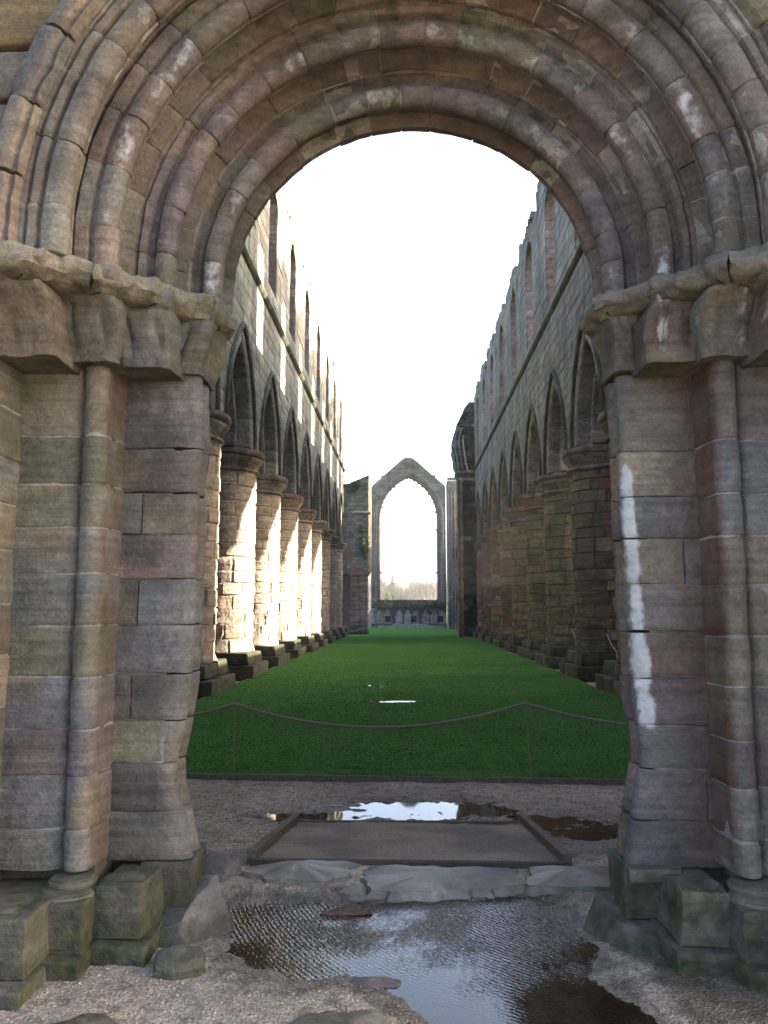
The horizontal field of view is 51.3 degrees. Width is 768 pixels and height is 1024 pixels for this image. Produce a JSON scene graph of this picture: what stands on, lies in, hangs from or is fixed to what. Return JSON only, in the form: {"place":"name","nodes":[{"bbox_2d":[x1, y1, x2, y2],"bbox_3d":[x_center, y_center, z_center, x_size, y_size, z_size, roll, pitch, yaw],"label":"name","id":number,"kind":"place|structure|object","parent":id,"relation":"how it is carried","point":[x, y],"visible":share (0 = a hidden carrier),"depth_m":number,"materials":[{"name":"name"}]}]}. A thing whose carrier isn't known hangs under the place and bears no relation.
{"place":"outdoors","nodes":[
{"label":"outdoors","id":0,"kind":"place"},
{"bbox_2d":[0,775,767,1023],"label":"gravel path","id":1,"kind":"structure","parent":0,"point":[628,975],"depth_m":3.60,"materials":[{"name":"grey gravel"}]},
{"bbox_2d":[48,1014,118,1023],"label":"stone slab","id":2,"kind":"structure","parent":1,"relation":"on","point":[92,1019],"depth_m":3.07,"materials":[{"name":"stone"}]},
{"bbox_2d":[155,942,206,980],"bbox_3d":[-0.915,2.020,3.602,0.250,0.124,0.213,0,-7,2],"label":"stone block","id":3,"kind":"object","parent":1,"relation":"on","point":[180,961],"depth_m":3.53,"materials":[{"name":"stone"}]},
{"bbox_2d":[156,875,233,945],"bbox_3d":[-0.942,2.050,4.048,0.389,0.295,0.524,0,-7,2],"label":"boulder","id":4,"kind":"object","parent":1,"relation":"on","point":[202,917],"visible":0.48,"depth_m":3.99,"materials":[{"name":"stone"}]},
{"bbox_2d":[205,854,242,881],"bbox_3d":[-1.118,2.211,4.920,0.528,0.172,0.399,0,-7,2],"label":"boulder","id":5,"kind":"object","parent":1,"relation":"on","point":[226,867],"visible":0.36,"depth_m":4.83,"materials":[{"name":"stone"}]},
{"bbox_2d":[282,1010,387,1023],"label":"stone slab","id":6,"kind":"structure","parent":1,"relation":"on","point":[348,1017],"depth_m":3.07,"materials":[{"name":"stone"}]},
{"bbox_2d":[321,901,368,915],"bbox_3d":[-0.208,2.171,4.346,0.272,0.090,0.094,0,-7,2],"label":"rock","id":7,"kind":"object","parent":1,"relation":"on","point":[340,908],"visible":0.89,"depth_m":4.32,"materials":[{"name":"stone"}]},
{"bbox_2d":[253,796,529,821],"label":"puddle","id":8,"kind":"object","parent":1,"relation":"on","point":[399,810],"visible":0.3,"depth_m":6.95,"materials":[{"name":"liquid"}]},
{"bbox_2d":[247,814,571,868],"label":"timber ramp","id":9,"kind":"structure","parent":1,"relation":"on","point":[525,842],"depth_m":5.54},
{"bbox_2d":[240,860,609,901],"bbox_3d":[0.290,2.194,4.763,2.352,0.163,0.550,0,-7,2],"label":"stone threshold","id":10,"kind":"object","parent":1,"relation":"on","point":[410,882],"visible":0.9,"depth_m":4.67,"materials":[{"name":"stone"}]},
{"bbox_2d":[227,896,657,1023],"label":"puddle","id":11,"kind":"object","parent":1,"relation":"on","point":[513,960],"visible":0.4,"depth_m":3.82,"materials":[{"name":"liquid"}]},
{"bbox_2d":[349,976,400,987],"bbox_3d":[-0.048,2.077,3.520,0.250,0.059,0.101,0,-7,2],"label":"rock","id":12,"kind":"object","parent":11,"relation":"on","point":[378,982],"visible":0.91,"depth_m":3.50,"materials":[{"name":"stone"}]},
{"bbox_2d":[523,701,531,774],"bbox_3d":[1.461,2.336,8.138,0.084,0.809,0.013,0,-7,2],"label":"rope post","id":13,"kind":"object","parent":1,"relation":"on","point":[528,739],"visible":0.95,"depth_m":8.14,"materials":[{"name":"metal"}]},
{"bbox_2d":[195,702,627,728],"bbox_3d":[0.294,2.091,8.234,8.215,0.284,0.067,0,-7,2],"label":"rope barrier","id":14,"kind":"object","parent":13,"relation":"hanging from","point":[417,725],"visible":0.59,"depth_m":8.20,"materials":[{"name":"fabric"}]},
{"bbox_2d":[504,815,617,841],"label":"puddle","id":15,"kind":"object","parent":1,"relation":"on","point":[550,824],"visible":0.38,"depth_m":6.47,"materials":[{"name":"liquid"}]},
{"bbox_2d":[584,893,662,956],"bbox_3d":[1.230,2.091,3.964,0.457,0.225,0.550,0,-7,2],"label":"boulder","id":16,"kind":"object","parent":1,"relation":"on","point":[605,919],"visible":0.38,"depth_m":3.94,"materials":[{"name":"stone"}]},
{"bbox_2d":[180,627,630,778],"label":"lawn","id":17,"kind":"structure","parent":0,"point":[395,637],"depth_m":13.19,"materials":[{"name":"green plant"}]},
{"bbox_2d":[233,702,236,773],"bbox_3d":[-1.554,2.366,8.283,0.048,0.784,0.013,0,-7,2],"label":"rope post","id":18,"kind":"object","parent":17,"relation":"on","point":[234,738],"visible":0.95,"depth_m":8.28,"materials":[{"name":"metal"}]},
{"bbox_2d":[356,627,369,633],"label":"fallen stone","id":19,"kind":"object","parent":17,"relation":"on","point":[362,630],"visible":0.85,"depth_m":54.83,"materials":[{"name":"stone"}]},
{"bbox_2d":[362,701,415,702],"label":"puddle","id":20,"kind":"object","parent":17,"relation":"on","point":[388,701],"visible":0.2,"depth_m":14.98,"materials":[{"name":"liquid"}]},
{"bbox_2d":[456,478,463,637],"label":"wall shaft","id":21,"kind":"object","parent":17,"relation":"on","point":[460,572],"visible":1,"depth_m":48.28,"materials":[{"name":"stone"}]},
{"bbox_2d":[284,131,537,606],"label":"sky","id":22,"kind":"structure","parent":0,"point":[409,241],"materials":[{"name":"white"}]},
{"bbox_2d":[236,661,595,776],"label":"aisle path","id":23,"kind":"structure","parent":0,"point":[592,683],"depth_m":18.95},
{"bbox_2d":[342,475,370,630],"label":"rubble wall","id":24,"kind":"structure","parent":23,"relation":"on","point":[356,562],"depth_m":58.23,"materials":[{"name":"stone"}]},
{"bbox_2d":[347,480,369,555],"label":"ivy","id":25,"kind":"object","parent":24,"relation":"attached to","point":[360,529],"visible":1,"depth_m":58.17,"materials":[{"name":"green plant"}]},
{"bbox_2d":[368,458,446,627],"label":"window wall","id":26,"kind":"structure","parent":23,"relation":"on","point":[383,486],"depth_m":78.04,"materials":[{"name":"stone"}]},
{"bbox_2d":[373,603,443,610],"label":"ivy","id":27,"kind":"object","parent":26,"relation":"attached to","point":[415,607],"visible":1,"depth_m":77.32,"materials":[{"name":"green plant"}]},
{"bbox_2d":[446,477,457,629],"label":"ruined pier","id":28,"kind":"structure","parent":23,"relation":"on","point":[451,546],"depth_m":69.96,"materials":[{"name":"stone"}]},
{"bbox_2d":[451,402,477,636],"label":"crossing pier","id":29,"kind":"structure","parent":23,"relation":"on","point":[463,452],"depth_m":51.29,"materials":[{"name":"stone"}]},
{"label":"ground","id":30,"kind":"structure","parent":0,"visible":0},
{"bbox_2d":[185,409,235,698],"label":"stone pier","id":31,"kind":"structure","parent":30,"relation":"on","point":[215,678],"depth_m":16.73,"materials":[{"name":"stone"}]},
{"bbox_2d":[215,446,267,680],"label":"stone pier","id":32,"kind":"structure","parent":30,"relation":"on","point":[239,474],"depth_m":20.48,"materials":[{"name":"stone"}]},
{"bbox_2d":[252,474,290,668],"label":"stone pier","id":33,"kind":"structure","parent":30,"relation":"on","point":[269,495],"depth_m":24.65,"materials":[{"name":"stone"}]},
{"bbox_2d":[210,185,344,541],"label":"arcade wall","id":34,"kind":"structure","parent":30,"relation":"on","point":[277,396],"depth_m":26.29,"materials":[{"name":"stone"}]},
{"bbox_2d":[268,272,275,280],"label":"window stone","id":35,"kind":"structure","parent":34,"relation":"in","point":[271,275],"depth_m":24.96,"materials":[{"name":"stone"}]},
{"bbox_2d":[268,281,275,289],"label":"window stone","id":36,"kind":"structure","parent":34,"relation":"in","point":[272,283],"depth_m":24.93,"materials":[{"name":"stone"}]},
{"bbox_2d":[268,261,276,271],"bbox_3d":[-3.760,-7.679,24.983,0.798,0.345,0.025,1,-7,-6],"label":"window stone","id":37,"kind":"structure","parent":34,"relation":"in","point":[272,265],"depth_m":25.00,"materials":[{"name":"stone"}]},
{"bbox_2d":[269,252,276,260],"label":"window stone","id":38,"kind":"structure","parent":34,"relation":"in","point":[272,255],"depth_m":25.04,"materials":[{"name":"stone"}]},
{"bbox_2d":[269,225,276,234],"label":"window stone","id":39,"kind":"structure","parent":34,"relation":"in","point":[272,228],"depth_m":25.15,"materials":[{"name":"stone"}]},
{"bbox_2d":[269,219,276,224],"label":"window stone","id":40,"kind":"structure","parent":34,"relation":"in","point":[271,221],"depth_m":25.18,"materials":[{"name":"stone"}]},
{"bbox_2d":[269,235,276,242],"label":"window stone","id":41,"kind":"structure","parent":34,"relation":"in","point":[272,238],"depth_m":25.12,"materials":[{"name":"stone"}]},
{"bbox_2d":[269,243,276,251],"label":"window stone","id":42,"kind":"structure","parent":34,"relation":"in","point":[272,247],"depth_m":25.08,"materials":[{"name":"stone"}]},
{"bbox_2d":[270,204,276,210],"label":"window stone","id":43,"kind":"structure","parent":34,"relation":"in","point":[273,207],"depth_m":25.16,"materials":[{"name":"stone"}]},
{"bbox_2d":[270,211,277,218],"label":"window stone","id":44,"kind":"structure","parent":34,"relation":"in","point":[273,214],"depth_m":25.20,"materials":[{"name":"stone"}]},
{"bbox_2d":[289,327,294,335],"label":"window stone","id":45,"kind":"structure","parent":34,"relation":"in","point":[291,329],"depth_m":29.05,"materials":[{"name":"stone"}]},
{"bbox_2d":[289,320,294,326],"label":"window stone","id":46,"kind":"structure","parent":34,"relation":"in","point":[291,322],"depth_m":29.08,"materials":[{"name":"stone"}]},
{"bbox_2d":[290,297,294,304],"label":"window stone","id":47,"kind":"structure","parent":34,"relation":"in","point":[292,299],"depth_m":29.19,"materials":[{"name":"stone"}]},
{"bbox_2d":[290,280,294,288],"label":"window stone","id":48,"kind":"structure","parent":34,"relation":"in","point":[292,282],"depth_m":29.27,"materials":[{"name":"stone"}]},
{"bbox_2d":[290,305,294,312],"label":"window stone","id":49,"kind":"structure","parent":34,"relation":"in","point":[292,307],"depth_m":29.14,"materials":[{"name":"stone"}]},
{"bbox_2d":[290,289,294,296],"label":"window stone","id":50,"kind":"structure","parent":34,"relation":"in","point":[292,291],"depth_m":29.23,"materials":[{"name":"stone"}]},
{"bbox_2d":[305,315,341,451],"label":"window stone","id":51,"kind":"structure","parent":34,"relation":"in","point":[306,316],"depth_m":41.44,"materials":[{"name":"stone"}]},
{"bbox_2d":[278,493,306,658],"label":"stone pier","id":52,"kind":"structure","parent":30,"relation":"on","point":[291,504],"depth_m":28.80,"materials":[{"name":"stone"}]},
{"bbox_2d":[296,508,317,652],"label":"stone pier","id":53,"kind":"structure","parent":30,"relation":"on","point":[306,516],"depth_m":32.95,"materials":[{"name":"stone"}]},
{"bbox_2d":[310,519,327,647],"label":"stone pier","id":54,"kind":"structure","parent":30,"relation":"on","point":[318,526],"depth_m":37.10,"materials":[{"name":"stone"}]},
{"bbox_2d":[320,529,335,643],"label":"stone pier","id":55,"kind":"structure","parent":30,"relation":"on","point":[327,535],"depth_m":41.24,"materials":[{"name":"stone"}]},
{"bbox_2d":[329,536,341,639],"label":"stone pier","id":56,"kind":"structure","parent":30,"relation":"on","point":[334,542],"depth_m":45.37,"materials":[{"name":"stone"}]},
{"bbox_2d":[336,542,346,637],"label":"stone pier","id":57,"kind":"structure","parent":30,"relation":"on","point":[339,596],"depth_m":49.50,"materials":[{"name":"stone"}]},
{"bbox_2d":[343,625,349,634],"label":"fallen stone","id":58,"kind":"object","parent":30,"relation":"on","point":[347,629],"visible":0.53,"depth_m":54.34,"materials":[{"name":"stone"}]},
{"bbox_2d":[368,579,387,597],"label":"bare tree","id":59,"kind":"object","parent":30,"relation":"on","point":[383,586],"visible":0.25,"depth_m":247.65,"materials":[{"name":"brown plant"}]},
{"bbox_2d":[0,0,767,1011],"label":"stone doorway","id":60,"kind":"structure","parent":30,"relation":"on","point":[156,156],"depth_m":4.04,"materials":[{"name":"stone"}]},
{"bbox_2d":[369,579,398,599],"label":"bare tree","id":61,"kind":"object","parent":30,"relation":"on","point":[389,588],"visible":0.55,"depth_m":252.91,"materials":[{"name":"brown plant"}]},
{"bbox_2d":[380,578,393,598],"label":"bare tree","id":62,"kind":"object","parent":30,"relation":"on","point":[384,588],"visible":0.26,"depth_m":265.11,"materials":[{"name":"brown plant"}]},
{"bbox_2d":[390,572,395,599],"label":"conifer","id":63,"kind":"object","parent":30,"relation":"on","point":[392,597],"visible":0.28,"depth_m":256.86,"materials":[{"name":"green plant"}]},
{"bbox_2d":[388,582,403,599],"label":"bare tree","id":64,"kind":"object","parent":30,"relation":"on","point":[397,591],"visible":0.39,"depth_m":262.05,"materials":[{"name":"brown plant"}]},
{"bbox_2d":[392,590,409,599],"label":"bare tree","id":65,"kind":"object","parent":30,"relation":"on","point":[401,596],"visible":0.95,"depth_m":251.01,"materials":[{"name":"brown plant"}]},
{"bbox_2d":[186,773,624,785],"bbox_3d":[0.241,2.739,8.047,8.799,0.155,0.028,0,-7,4],"label":"timber edging","id":66,"kind":"object","parent":30,"relation":"on","point":[337,778],"visible":0.2,"depth_m":8.05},
{"bbox_2d":[368,579,446,611],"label":"wood","id":67,"kind":"object","parent":30,"relation":"on","point":[411,586],"visible":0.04,"depth_m":288.97,"materials":[{"name":"brown plant"}]},
{"bbox_2d":[399,585,420,599],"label":"bare tree","id":68,"kind":"object","parent":30,"relation":"on","point":[411,592],"visible":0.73,"depth_m":254.47,"materials":[{"name":"brown plant"}]},
{"bbox_2d":[378,624,443,627],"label":"altar steps","id":69,"kind":"structure","parent":30,"relation":"on","point":[411,625],"depth_m":75.34,"materials":[{"name":"stone"}]},
{"bbox_2d":[411,581,427,599],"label":"bare tree","id":70,"kind":"object","parent":30,"relation":"on","point":[417,583],"visible":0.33,"depth_m":265.14,"materials":[{"name":"brown plant"}]},
{"bbox_2d":[414,580,431,599],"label":"bare tree","id":71,"kind":"object","parent":30,"relation":"on","point":[422,586],"visible":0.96,"depth_m":248.10,"materials":[{"name":"brown plant"}]},
{"bbox_2d":[417,581,436,599],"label":"bare tree","id":72,"kind":"object","parent":30,"relation":"on","point":[434,591],"visible":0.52,"depth_m":261.08,"materials":[{"name":"beige plant"}]},
{"bbox_2d":[424,581,436,599],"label":"bare tree","id":73,"kind":"object","parent":30,"relation":"on","point":[429,592],"visible":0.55,"depth_m":250.33,"materials":[{"name":"beige plant"}]},
{"bbox_2d":[472,542,483,637],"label":"stone pier","id":74,"kind":"structure","parent":30,"relation":"on","point":[479,572],"depth_m":49.24,"materials":[{"name":"stone"}]},
{"bbox_2d":[478,535,491,640],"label":"stone pier","id":75,"kind":"structure","parent":30,"relation":"on","point":[484,541],"depth_m":45.11,"materials":[{"name":"stone"}]},
{"bbox_2d":[485,528,500,644],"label":"stone pier","id":76,"kind":"structure","parent":30,"relation":"on","point":[493,535],"depth_m":40.97,"materials":[{"name":"stone"}]},
{"bbox_2d":[494,519,512,648],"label":"stone pier","id":77,"kind":"structure","parent":30,"relation":"on","point":[503,527],"depth_m":36.82,"materials":[{"name":"stone"}]},
{"bbox_2d":[504,507,527,653],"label":"stone pier","id":78,"kind":"structure","parent":30,"relation":"on","point":[515,516],"depth_m":32.68,"materials":[{"name":"stone"}]},
{"bbox_2d":[517,492,547,660],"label":"stone pier","id":79,"kind":"structure","parent":30,"relation":"on","point":[532,504],"depth_m":28.52,"materials":[{"name":"stone"}]},
{"bbox_2d":[473,180,607,541],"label":"arcade wall","id":80,"kind":"structure","parent":30,"relation":"on","point":[540,398],"depth_m":26.39,"materials":[{"name":"stone"}]},
{"bbox_2d":[477,271,531,455],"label":"window stone","id":81,"kind":"structure","parent":80,"relation":"in","point":[513,315],"depth_m":41.29,"materials":[{"name":"stone"}]},
{"bbox_2d":[512,360,516,367],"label":"window stone","id":82,"kind":"structure","parent":80,"relation":"in","point":[514,362],"depth_m":32.91,"materials":[{"name":"stone"}]},
{"bbox_2d":[526,264,531,270],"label":"window stone","id":83,"kind":"structure","parent":80,"relation":"in","point":[529,266],"depth_m":29.07,"materials":[{"name":"stone"}]},
{"bbox_2d":[526,275,531,282],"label":"window stone","id":84,"kind":"structure","parent":80,"relation":"in","point":[528,277],"depth_m":29.02,"materials":[{"name":"stone"}]},
{"bbox_2d":[526,283,532,291],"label":"window stone","id":85,"kind":"structure","parent":80,"relation":"in","point":[529,288],"depth_m":28.99,"materials":[{"name":"stone"}]},
{"bbox_2d":[526,292,532,300],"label":"window stone","id":86,"kind":"structure","parent":80,"relation":"in","point":[529,297],"depth_m":28.95,"materials":[{"name":"stone"}]},
{"bbox_2d":[527,301,532,308],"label":"window stone","id":87,"kind":"structure","parent":80,"relation":"in","point":[529,304],"depth_m":28.90,"materials":[{"name":"stone"}]},
{"bbox_2d":[527,331,532,340],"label":"window stone","id":88,"kind":"structure","parent":80,"relation":"in","point":[530,333],"depth_m":28.78,"materials":[{"name":"stone"}]},
{"bbox_2d":[527,324,532,330],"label":"window stone","id":89,"kind":"structure","parent":80,"relation":"in","point":[529,326],"depth_m":28.81,"materials":[{"name":"stone"}]},
{"bbox_2d":[527,309,532,316],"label":"window stone","id":90,"kind":"structure","parent":80,"relation":"in","point":[529,312],"depth_m":28.87,"materials":[{"name":"stone"}]},
{"bbox_2d":[527,317,532,323],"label":"window stone","id":91,"kind":"structure","parent":80,"relation":"in","point":[529,319],"depth_m":28.84,"materials":[{"name":"stone"}]},
{"bbox_2d":[545,207,553,214],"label":"window stone","id":92,"kind":"structure","parent":80,"relation":"in","point":[549,210],"depth_m":24.95,"materials":[{"name":"stone"}]},
{"bbox_2d":[546,193,552,199],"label":"window stone","id":93,"kind":"structure","parent":80,"relation":"in","point":[550,196],"depth_m":24.82,"materials":[{"name":"stone"}]},
{"bbox_2d":[545,200,553,206],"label":"window stone","id":94,"kind":"structure","parent":80,"relation":"in","point":[549,203],"depth_m":24.92,"materials":[{"name":"stone"}]},
{"bbox_2d":[545,214,553,220],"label":"window stone","id":95,"kind":"structure","parent":80,"relation":"in","point":[548,217],"depth_m":24.93,"materials":[{"name":"stone"}]},
{"bbox_2d":[545,218,554,303],"bbox_3d":[5.809,-7.789,24.669,1.550,3.150,0.210,0,-7,2],"label":"window stone","id":96,"kind":"structure","parent":80,"relation":"in","point":[545,218],"depth_m":24.81,"materials":[{"name":"stone"}]},
{"bbox_2d":[546,221,553,229],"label":"window stone","id":97,"kind":"structure","parent":80,"relation":"in","point":[549,224],"depth_m":24.90,"materials":[{"name":"stone"}]},
{"bbox_2d":[546,229,553,238],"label":"window stone","id":98,"kind":"structure","parent":80,"relation":"in","point":[549,233],"depth_m":24.86,"materials":[{"name":"stone"}]},
{"bbox_2d":[546,248,554,258],"bbox_3d":[5.453,-8.028,24.755,0.832,0.338,0.024,-1,-7,9],"label":"window stone","id":99,"kind":"structure","parent":80,"relation":"in","point":[550,252],"depth_m":24.79,"materials":[{"name":"stone"}]},
{"bbox_2d":[546,238,554,247],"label":"window stone","id":100,"kind":"structure","parent":80,"relation":"in","point":[550,243],"depth_m":24.83,"materials":[{"name":"stone"}]},
{"bbox_2d":[547,287,554,297],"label":"window stone","id":101,"kind":"structure","parent":80,"relation":"in","point":[549,290],"depth_m":24.65,"materials":[{"name":"stone"}]},
{"bbox_2d":[547,259,555,268],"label":"window stone","id":102,"kind":"structure","parent":80,"relation":"in","point":[550,262],"depth_m":24.75,"materials":[{"name":"stone"}]},
{"bbox_2d":[547,269,555,278],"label":"window stone","id":103,"kind":"structure","parent":80,"relation":"in","point":[551,273],"depth_m":24.70,"materials":[{"name":"stone"}]},
{"bbox_2d":[547,279,555,286],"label":"window stone","id":104,"kind":"structure","parent":80,"relation":"in","point":[550,282],"depth_m":24.67,"materials":[{"name":"stone"}]},
{"bbox_2d":[535,471,575,669],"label":"stone pier","id":105,"kind":"structure","parent":30,"relation":"on","point":[559,570],"depth_m":24.37,"materials":[{"name":"stone"}]},
{"bbox_2d":[559,444,617,681],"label":"stone pier","id":106,"kind":"structure","parent":30,"relation":"on","point":[588,472],"depth_m":20.21,"materials":[{"name":"stone"}]},
{"bbox_2d":[595,410,634,696],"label":"stone pier","id":107,"kind":"structure","parent":30,"relation":"on","point":[609,681],"depth_m":16.70,"materials":[{"name":"stone"}]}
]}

